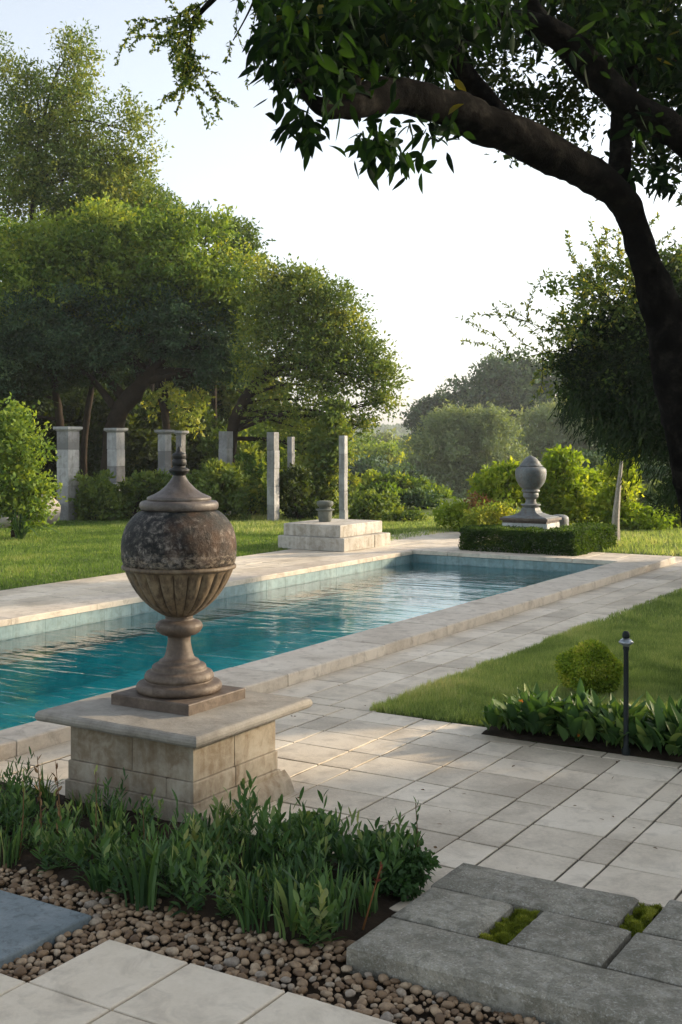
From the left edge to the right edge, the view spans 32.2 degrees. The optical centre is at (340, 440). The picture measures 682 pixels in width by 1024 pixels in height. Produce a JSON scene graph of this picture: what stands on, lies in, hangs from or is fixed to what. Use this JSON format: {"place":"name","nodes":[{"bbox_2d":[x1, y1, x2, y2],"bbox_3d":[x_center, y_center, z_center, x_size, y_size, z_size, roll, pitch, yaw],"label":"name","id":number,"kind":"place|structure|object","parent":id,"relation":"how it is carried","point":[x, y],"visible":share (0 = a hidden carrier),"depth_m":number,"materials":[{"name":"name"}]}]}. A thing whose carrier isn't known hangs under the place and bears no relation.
{"place":"outdoors","nodes":[
{"label":"outdoors","id":0,"kind":"place"},
{"bbox_2d":[0,939,394,1023],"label":"front pavement","id":1,"kind":"structure","parent":0,"point":[109,981],"depth_m":3.54,"materials":[{"name":"stone"}]},
{"bbox_2d":[0,578,525,729],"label":"pool basin","id":2,"kind":"object","parent":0,"point":[25,697],"visible":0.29,"depth_m":13.59,"materials":[{"name":"liquid"}]},
{"bbox_2d":[0,554,601,664],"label":"pool tile band","id":3,"kind":"object","parent":2,"relation":"attached to","point":[21,633],"visible":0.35,"depth_m":14.13,"materials":[{"name":"tile"}]},
{"bbox_2d":[0,563,573,722],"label":"pool water","id":4,"kind":"structure","parent":0,"point":[443,570],"depth_m":14.61,"materials":[{"name":"liquid"}]},
{"bbox_2d":[0,439,680,762],"bbox_3d":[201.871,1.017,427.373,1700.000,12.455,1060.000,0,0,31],"label":"ground","id":5,"kind":"structure","parent":0,"point":[429,510],"depth_m":18.18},
{"bbox_2d":[0,392,67,538],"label":"leafy tree","id":6,"kind":"object","parent":5,"relation":"on","point":[23,488],"visible":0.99,"depth_m":20.29,"materials":[{"name":"green plant"}]},
{"bbox_2d":[0,341,95,470],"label":"spreading tree","id":7,"kind":"object","parent":5,"relation":"on","point":[35,389],"visible":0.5,"depth_m":29.11,"materials":[{"name":"green plant"}]},
{"bbox_2d":[26,382,79,476],"bbox_3d":[-8.289,0.357,32.088,2.440,4.264,2.624,0,0,-44],"label":"backdrop tree","id":8,"kind":"object","parent":5,"relation":"on","point":[50,434],"visible":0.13,"depth_m":31.47,"materials":[{"name":"green plant"}]},
{"bbox_2d":[53,427,82,521],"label":"stone column","id":9,"kind":"structure","parent":5,"relation":"on","point":[68,453],"depth_m":24.96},
{"bbox_2d":[61,386,109,449],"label":"backdrop tree","id":10,"kind":"object","parent":5,"relation":"on","point":[78,400],"visible":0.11,"depth_m":32.34,"materials":[{"name":"green plant"}]},
{"bbox_2d":[43,342,141,485],"bbox_3d":[-6.056,-0.473,29.297,2.817,4.351,2.010,0,0,31],"label":"spreading tree","id":11,"kind":"object","parent":5,"relation":"on","point":[85,429],"visible":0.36,"depth_m":29.15,"materials":[{"name":"green plant"}]},
{"bbox_2d":[68,468,127,521],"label":"shrub","id":12,"kind":"object","parent":5,"relation":"on","point":[99,496],"visible":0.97,"depth_m":24.94,"materials":[{"name":"green plant"}]},
{"bbox_2d":[0,17,196,324],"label":"tall tree","id":13,"kind":"object","parent":5,"relation":"on","point":[81,160],"visible":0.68,"depth_m":32.51,"materials":[{"name":"green plant"}]},
{"bbox_2d":[104,428,127,485],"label":"stone column","id":14,"kind":"structure","parent":5,"relation":"on","point":[116,453],"depth_m":26.79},
{"bbox_2d":[78,384,162,482],"bbox_3d":[-5.927,0.441,31.056,2.865,3.825,2.376,0,0,31],"label":"backdrop tree","id":15,"kind":"object","parent":5,"relation":"on","point":[138,442],"visible":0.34,"depth_m":30.61,"materials":[{"name":"green plant"}]},
{"bbox_2d":[113,470,158,518],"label":"shrub","id":16,"kind":"object","parent":5,"relation":"on","point":[136,489],"visible":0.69,"depth_m":25.46,"materials":[{"name":"green plant"}]},
{"bbox_2d":[0,191,275,474],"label":"dome tree","id":17,"kind":"object","parent":5,"relation":"on","point":[162,251],"visible":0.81,"depth_m":28.29,"materials":[{"name":"green plant"}]},
{"bbox_2d":[0,277,280,477],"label":"spreading tree","id":18,"kind":"object","parent":5,"relation":"on","point":[66,339],"visible":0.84,"depth_m":28.38,"materials":[{"name":"green plant"}]},
{"bbox_2d":[154,430,174,474],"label":"stone column","id":19,"kind":"structure","parent":5,"relation":"on","point":[164,449],"depth_m":26.32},
{"bbox_2d":[131,387,200,482],"bbox_3d":[-5.115,0.471,32.001,2.762,3.880,2.577,0,0,31],"label":"backdrop tree","id":20,"kind":"object","parent":5,"relation":"on","point":[175,425],"visible":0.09,"depth_m":31.54,"materials":[{"name":"green plant"}]},
{"bbox_2d":[140,380,215,438],"bbox_3d":[-4.093,0.091,29.004,2.121,3.220,1.678,0,0,0],"label":"slender tree","id":21,"kind":"object","parent":5,"relation":"on","point":[177,406],"visible":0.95,"depth_m":28.86,"materials":[{"name":"green plant"}]},
{"bbox_2d":[181,399,226,476],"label":"backdrop tree","id":22,"kind":"object","parent":5,"relation":"on","point":[208,417],"visible":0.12,"depth_m":32.58,"materials":[{"name":"green plant"}]},
{"bbox_2d":[0,781,427,961],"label":"planting soil","id":23,"kind":"structure","parent":5,"relation":"on","point":[29,860],"depth_m":4.38,"materials":[{"name":"soil"}]},
{"bbox_2d":[0,819,29,867],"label":"strap leaf plant","id":24,"kind":"object","parent":23,"relation":"on","point":[11,846],"visible":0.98,"depth_m":4.69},
{"bbox_2d":[0,783,35,834],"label":"strap leaf plant","id":25,"kind":"object","parent":23,"relation":"on","point":[26,807],"visible":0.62,"depth_m":5.02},
{"bbox_2d":[28,820,82,874],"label":"strap leaf plant","id":26,"kind":"object","parent":23,"relation":"on","point":[46,859],"visible":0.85,"depth_m":4.62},
{"bbox_2d":[35,788,80,842],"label":"plant","id":27,"kind":"object","parent":23,"relation":"on","point":[53,817],"visible":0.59,"depth_m":4.92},
{"bbox_2d":[58,813,118,880],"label":"shrub","id":28,"kind":"object","parent":23,"relation":"on","point":[79,845],"visible":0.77,"depth_m":4.55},
{"bbox_2d":[85,767,129,821],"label":"strap leaf plant","id":29,"kind":"object","parent":23,"relation":"on","point":[107,813],"visible":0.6,"depth_m":5.17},
{"bbox_2d":[83,788,134,837],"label":"strap leaf plant","id":30,"kind":"object","parent":23,"relation":"on","point":[118,814],"visible":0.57,"depth_m":4.94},
{"bbox_2d":[96,833,153,898],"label":"strap leaf plant","id":31,"kind":"object","parent":23,"relation":"on","point":[112,874],"visible":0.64,"depth_m":4.37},
{"bbox_2d":[101,829,173,910],"bbox_3d":[-0.754,1.567,4.292,0.287,0.257,0.280,0,0,41],"label":"strap leaf plant","id":32,"kind":"object","parent":23,"relation":"on","point":[145,888],"visible":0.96,"depth_m":4.28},
{"bbox_2d":[140,788,208,911],"bbox_3d":[-0.619,1.494,4.333,0.224,0.378,0.268,0,0,22],"label":"strap leaf plant","id":33,"kind":"object","parent":23,"relation":"on","point":[173,855],"visible":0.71,"depth_m":4.33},
{"bbox_2d":[172,809,219,864],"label":"plant","id":34,"kind":"object","parent":23,"relation":"on","point":[194,836],"visible":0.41,"depth_m":4.64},
{"bbox_2d":[162,828,229,916],"bbox_3d":[-0.522,1.558,4.235,0.239,0.254,0.251,2,-3,9],"label":"strap leaf plant","id":35,"kind":"object","parent":23,"relation":"on","point":[196,899],"visible":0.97,"depth_m":4.21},
{"bbox_2d":[212,870,247,918],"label":"plant","id":36,"kind":"object","parent":23,"relation":"on","point":[220,893],"visible":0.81,"depth_m":4.17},
{"bbox_2d":[209,770,260,839],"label":"strap leaf plant","id":37,"kind":"object","parent":23,"relation":"on","point":[252,802],"visible":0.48,"depth_m":4.93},
{"bbox_2d":[212,874,273,933],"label":"strap leaf plant","id":38,"kind":"object","parent":23,"relation":"on","point":[250,917],"visible":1,"depth_m":4.06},
{"bbox_2d":[231,829,287,875],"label":"strap leaf plant","id":39,"kind":"object","parent":23,"relation":"on","point":[250,858],"visible":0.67,"depth_m":4.55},
{"bbox_2d":[236,786,283,863],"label":"strap leaf plant","id":40,"kind":"object","parent":23,"relation":"on","point":[246,821],"visible":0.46,"depth_m":4.66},
{"bbox_2d":[240,854,290,914],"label":"plant","id":41,"kind":"object","parent":23,"relation":"on","point":[257,874],"visible":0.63,"depth_m":4.20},
{"bbox_2d":[252,794,313,871],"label":"shrub","id":42,"kind":"object","parent":23,"relation":"on","point":[269,833],"visible":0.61,"depth_m":4.59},
{"bbox_2d":[256,867,341,940],"bbox_3d":[-0.191,1.591,4.035,0.290,0.197,0.299,0,3,-32],"label":"strap leaf plant","id":43,"kind":"object","parent":23,"relation":"on","point":[290,909],"visible":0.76,"depth_m":4.05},
{"bbox_2d":[274,815,331,880],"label":"strap leaf plant","id":44,"kind":"object","parent":23,"relation":"on","point":[301,847],"visible":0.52,"depth_m":4.43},
{"bbox_2d":[277,860,363,932],"bbox_3d":[-0.037,1.565,4.130,0.261,0.254,0.264,0,0,41],"label":"strap leaf plant","id":45,"kind":"object","parent":23,"relation":"on","point":[340,884],"visible":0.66,"depth_m":4.09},
{"bbox_2d":[293,874,347,947],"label":"strap leaf plant","id":46,"kind":"object","parent":23,"relation":"on","point":[310,927],"visible":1,"depth_m":3.94,"materials":[{"name":"plant"}]},
{"bbox_2d":[293,787,356,872],"bbox_3d":[-0.063,1.506,4.592,0.243,0.358,0.220,0,0,5],"label":"plant","id":47,"kind":"object","parent":23,"relation":"on","point":[329,857],"visible":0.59,"depth_m":4.59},
{"bbox_2d":[327,816,381,887],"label":"strap leaf plant","id":48,"kind":"object","parent":23,"relation":"on","point":[344,850],"visible":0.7,"depth_m":4.46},
{"bbox_2d":[343,870,379,916],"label":"strap leaf plant","id":49,"kind":"object","parent":23,"relation":"on","point":[364,892],"visible":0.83,"depth_m":4.21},
{"bbox_2d":[351,809,411,896],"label":"strap leaf plant","id":50,"kind":"object","parent":23,"relation":"on","point":[365,853],"visible":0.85,"depth_m":4.39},
{"bbox_2d":[363,838,441,901],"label":"leafy bush","id":51,"kind":"object","parent":23,"relation":"on","point":[411,877],"visible":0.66,"depth_m":4.39,"materials":[{"name":"green plant"}]},
{"bbox_2d":[385,808,425,887],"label":"strap leaf plant","id":52,"kind":"object","parent":23,"relation":"on","point":[414,838],"visible":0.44,"depth_m":4.50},
{"bbox_2d":[0,511,438,589],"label":"lawn grass","id":53,"kind":"structure","parent":5,"relation":"on","point":[62,529],"depth_m":18.46,"materials":[{"name":"plant"}]},
{"bbox_2d":[278,519,389,551],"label":"stone platform","id":54,"kind":"structure","parent":53,"relation":"on","point":[341,535],"depth_m":18.37,"materials":[{"name":"stone"}]},
{"bbox_2d":[186,457,256,519],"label":"shrub","id":55,"kind":"object","parent":5,"relation":"on","point":[223,484],"visible":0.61,"depth_m":24.70,"materials":[{"name":"green plant"}]},
{"bbox_2d":[175,196,275,426],"bbox_3d":[-3.522,-2.708,34.433,3.303,8.821,1.828,0,0,-3],"label":"feathery tree","id":56,"kind":"object","parent":5,"relation":"on","point":[246,231],"visible":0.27,"depth_m":34.28,"materials":[{"name":"green plant"}]},
{"bbox_2d":[196,423,266,483],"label":"backdrop tree","id":57,"kind":"object","parent":5,"relation":"on","point":[245,446],"visible":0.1,"depth_m":30.56,"materials":[{"name":"green plant"}]},
{"bbox_2d":[202,376,293,434],"bbox_3d":[-3.163,0.192,37.035,3.925,6.044,3.141,0,0,31],"label":"backdrop tree","id":58,"kind":"object","parent":5,"relation":"on","point":[229,399],"visible":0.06,"depth_m":36.29,"materials":[{"name":"green plant"}]},
{"bbox_2d":[230,450,281,514],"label":"shrub","id":59,"kind":"object","parent":5,"relation":"on","point":[257,496],"visible":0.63,"depth_m":26.32,"materials":[{"name":"green plant"}]},
{"bbox_2d":[0,863,544,1023],"bbox_3d":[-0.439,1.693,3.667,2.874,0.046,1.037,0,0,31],"label":"pebbles","id":60,"kind":"object","parent":5,"relation":"on","point":[230,964],"visible":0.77,"depth_m":3.88,"materials":[{"name":"gravel"}]},
{"bbox_2d":[0,890,91,970],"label":"slate slab","id":61,"kind":"structure","parent":60,"relation":"on","point":[28,926],"depth_m":4.07,"materials":[{"name":"stone"}]},
{"bbox_2d":[346,917,681,1023],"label":"granite slab","id":62,"kind":"structure","parent":60,"relation":"on","point":[524,983],"depth_m":3.59,"materials":[{"name":"stone"}]},
{"bbox_2d":[267,432,278,520],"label":"stone column","id":63,"kind":"structure","parent":5,"relation":"on","point":[272,476],"depth_m":24.63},
{"bbox_2d":[278,461,318,519],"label":"shrub","id":64,"kind":"object","parent":5,"relation":"on","point":[295,481],"visible":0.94,"depth_m":25.06,"materials":[{"name":"green plant"}]},
{"bbox_2d":[222,252,413,471],"bbox_3d":[-0.626,-1.331,27.436,4.547,6.109,2.316,0,0,11],"label":"leaning tree","id":65,"kind":"object","parent":5,"relation":"on","point":[317,342],"visible":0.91,"depth_m":27.21,"materials":[{"name":"green plant"}]},
{"bbox_2d":[296,396,361,518],"bbox_3d":[-0.416,0.431,26.519,1.843,2.918,1.231,0,0,9],"label":"shrub","id":66,"kind":"object","parent":5,"relation":"on","point":[323,465],"visible":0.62,"depth_m":26.31,"materials":[{"name":"green plant"}]},
{"bbox_2d":[0,547,674,761],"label":"pool coping","id":67,"kind":"object","parent":5,"relation":"on","point":[277,672],"visible":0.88,"depth_m":11.01,"materials":[{"name":"stone"}]},
{"bbox_2d":[339,436,347,518],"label":"stone column","id":68,"kind":"structure","parent":5,"relation":"on","point":[343,477],"depth_m":23.15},
{"bbox_2d":[336,453,396,495],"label":"valley tree","id":69,"kind":"object","parent":5,"relation":"on","point":[360,466],"visible":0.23,"depth_m":61.30,"materials":[{"name":"green plant"}]},
{"bbox_2d":[348,487,405,519],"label":"shrub","id":70,"kind":"object","parent":5,"relation":"on","point":[370,505],"visible":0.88,"depth_m":24.73,"materials":[{"name":"green plant"}]},
{"bbox_2d":[350,433,413,467],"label":"valley tree","id":71,"kind":"object","parent":5,"relation":"on","point":[389,451],"visible":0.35,"depth_m":83.86,"materials":[{"name":"green plant"}]},
{"bbox_2d":[107,510,681,556],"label":"back lawn grass","id":72,"kind":"structure","parent":5,"relation":"on","point":[636,535],"depth_m":21.49,"materials":[{"name":"plant"}]},
{"bbox_2d":[114,0,681,524],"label":"overhanging tree","id":73,"kind":"object","parent":5,"relation":"on","point":[620,60],"visible":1,"depth_m":7.45,"materials":[{"name":"green plant"}]},
{"bbox_2d":[348,469,456,498],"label":"shrub","id":74,"kind":"object","parent":5,"relation":"on","point":[403,481],"visible":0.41,"depth_m":37.77,"materials":[{"name":"green plant"}]},
{"bbox_2d":[380,505,430,523],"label":"shrub","id":75,"kind":"object","parent":5,"relation":"on","point":[397,514],"visible":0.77,"depth_m":24.38,"materials":[{"name":"green plant"}]},
{"bbox_2d":[394,485,445,508],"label":"shrub","id":76,"kind":"object","parent":5,"relation":"on","point":[422,499],"visible":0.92,"depth_m":29.78,"materials":[{"name":"green plant"}]},
{"bbox_2d":[399,392,454,440],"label":"tall far tree","id":77,"kind":"object","parent":5,"relation":"on","point":[423,407],"visible":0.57,"depth_m":107.28,"materials":[{"name":"green plant"}]},
{"bbox_2d":[391,887,512,937],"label":"granite slab","id":78,"kind":"structure","parent":5,"relation":"on","point":[458,913],"depth_m":4.06,"materials":[{"name":"stone"}]},
{"bbox_2d":[427,496,479,531],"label":"shrub","id":79,"kind":"object","parent":5,"relation":"on","point":[456,508],"visible":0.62,"depth_m":22.19,"materials":[{"name":"green plant"}]},
{"bbox_2d":[395,398,541,498],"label":"willow tree","id":80,"kind":"object","parent":5,"relation":"on","point":[466,445],"visible":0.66,"depth_m":70.79,"materials":[{"name":"green plant"}]},
{"bbox_2d":[453,499,519,530],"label":"shrub","id":81,"kind":"object","parent":5,"relation":"on","point":[486,515],"visible":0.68,"depth_m":20.87,"materials":[{"name":"green plant"}]},
{"bbox_2d":[435,345,568,450],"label":"tall far tree","id":82,"kind":"object","parent":5,"relation":"on","point":[500,380],"visible":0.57,"depth_m":103.64,"materials":[{"name":"green plant"}]},
{"bbox_2d":[466,456,539,509],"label":"shrub","id":83,"kind":"object","parent":5,"relation":"on","point":[499,482],"visible":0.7,"depth_m":22.29,"materials":[{"name":"green plant"}]},
{"bbox_2d":[369,620,681,726],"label":"lawn grass","id":84,"kind":"structure","parent":5,"relation":"on","point":[655,671],"depth_m":8.32,"materials":[{"name":"plant"}]},
{"bbox_2d":[554,638,622,694],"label":"ball shrub","id":85,"kind":"object","parent":84,"relation":"on","point":[606,676],"visible":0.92,"depth_m":7.78,"materials":[{"name":"green plant"}]},
{"bbox_2d":[502,522,559,547],"bbox_3d":[3.005,1.510,18.700,0.756,0.420,0.546,0,0,31],"label":"stone pedestal","id":86,"kind":"object","parent":5,"relation":"on","point":[548,526],"visible":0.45,"depth_m":18.48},
{"bbox_2d":[500,455,561,523],"bbox_3d":[3.004,0.765,18.700,0.803,1.070,0.617,0,0,31],"label":"stone urn","id":87,"kind":"object","parent":86,"relation":"on","point":[530,473],"visible":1,"depth_m":18.55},
{"bbox_2d":[458,522,617,555],"bbox_3d":[3.109,1.517,18.556,1.987,0.448,1.972,0,0,31],"label":"clipped hedge","id":88,"kind":"object","parent":5,"relation":"on","point":[578,539],"visible":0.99,"depth_m":17.89,"materials":[{"name":"green plant"}]},
{"bbox_2d":[536,443,599,524],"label":"shrub","id":89,"kind":"object","parent":5,"relation":"on","point":[560,492],"visible":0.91,"depth_m":22.75,"materials":[{"name":"green plant"}]},
{"bbox_2d":[455,211,681,524],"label":"dark tree","id":90,"kind":"object","parent":5,"relation":"on","point":[602,364],"visible":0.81,"depth_m":15.66,"materials":[{"name":"green plant"}]},
{"bbox_2d":[507,911,630,968],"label":"granite slab","id":91,"kind":"structure","parent":5,"relation":"on","point":[594,944],"depth_m":3.84,"materials":[{"name":"stone"}]},
{"bbox_2d":[505,396,655,466],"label":"grey green tree","id":92,"kind":"object","parent":5,"relation":"on","point":[538,439],"visible":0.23,"depth_m":79.31,"materials":[{"name":"green plant"}]},
{"bbox_2d":[482,725,681,762],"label":"border soil","id":93,"kind":"structure","parent":5,"relation":"on","point":[600,745],"depth_m":6.58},
{"bbox_2d":[491,690,546,733],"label":"broad leaf plant","id":94,"kind":"object","parent":93,"relation":"on","point":[510,707],"visible":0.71,"depth_m":6.71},
{"bbox_2d":[511,690,571,734],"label":"broad leaf plant","id":95,"kind":"object","parent":93,"relation":"on","point":[534,723],"visible":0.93,"depth_m":6.64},
{"bbox_2d":[556,695,604,740],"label":"broad leaf plant","id":96,"kind":"object","parent":93,"relation":"on","point":[574,718],"visible":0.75,"depth_m":6.53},
{"bbox_2d":[586,703,646,746],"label":"broad leaf plant","id":97,"kind":"object","parent":93,"relation":"on","point":[632,728],"visible":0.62,"depth_m":6.42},
{"bbox_2d":[618,631,633,755],"bbox_3d":[1.538,1.375,6.376,0.082,0.690,0.082,0,0,31],"label":"lamp post","id":98,"kind":"object","parent":93,"relation":"on","point":[625,641],"visible":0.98,"depth_m":6.36,"materials":[{"name":"black metal"}]},
{"bbox_2d":[642,702,681,755],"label":"broad leaf plant","id":99,"kind":"object","parent":93,"relation":"on","point":[660,720],"visible":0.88,"depth_m":6.31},
{"bbox_2d":[589,448,646,530],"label":"shrub","id":100,"kind":"object","parent":5,"relation":"on","point":[605,498],"visible":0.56,"depth_m":22.36,"materials":[{"name":"green plant"}]},
{"bbox_2d":[578,445,670,487],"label":"grey green tree","id":101,"kind":"object","parent":5,"relation":"on","point":[594,459],"visible":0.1,"depth_m":39.51,"materials":[{"name":"green plant"}]},
{"bbox_2d":[592,589,681,628],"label":"lawn grass","id":102,"kind":"structure","parent":5,"relation":"on","point":[645,616],"depth_m":11.43,"materials":[{"name":"plant"}]},
{"bbox_2d":[607,932,681,986],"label":"granite slab","id":103,"kind":"structure","parent":5,"relation":"on","point":[653,958],"depth_m":3.68,"materials":[{"name":"stone"}]},
{"bbox_2d":[625,503,680,532],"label":"shrub","id":104,"kind":"object","parent":5,"relation":"on","point":[646,520],"visible":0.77,"depth_m":22.24,"materials":[{"name":"green plant"}]},
{"bbox_2d":[0,531,681,912],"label":"pavement","id":105,"kind":"structure","parent":0,"point":[558,841],"depth_m":6.10,"materials":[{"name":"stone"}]},
{"bbox_2d":[35,685,312,825],"bbox_3d":[-0.786,1.490,5.647,0.965,0.459,0.912,0,0,31],"label":"stone pedestal","id":106,"kind":"object","parent":105,"relation":"on","point":[197,761],"visible":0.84,"depth_m":5.38,"materials":[{"name":"stone"}]},
{"bbox_2d":[111,446,244,715],"bbox_3d":[-0.782,0.646,5.711,0.555,1.232,0.555,0,0,31],"label":"stone urn","id":107,"kind":"object","parent":106,"relation":"on","point":[178,549],"visible":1,"depth_m":5.55,"materials":[{"name":"stone"}]},
{"bbox_2d":[431,863,638,927],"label":"granite slab","id":108,"kind":"structure","parent":105,"relation":"on","point":[518,891],"depth_m":4.21,"materials":[{"name":"stone"}]},
{"bbox_2d":[642,900,681,940],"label":"granite slab","id":109,"kind":"structure","parent":105,"relation":"on","point":[666,922],"depth_m":3.96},
{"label":"gap soil","id":110,"kind":"structure","parent":105,"relation":"on","visible":0},
{"bbox_2d":[479,908,539,944],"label":"moss","id":111,"kind":"object","parent":110,"relation":"on","point":[511,927],"visible":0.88,"depth_m":3.99,"materials":[{"name":"green plant"}]},
{"bbox_2d":[619,902,662,937],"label":"moss","id":112,"kind":"object","parent":110,"relation":"on","point":[640,920],"visible":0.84,"depth_m":4.04,"materials":[{"name":"green plant"}]},
{"bbox_2d":[0,0,681,424],"label":"sky","id":113,"kind":"structure","parent":0,"point":[475,236],"materials":[{"name":"white"}]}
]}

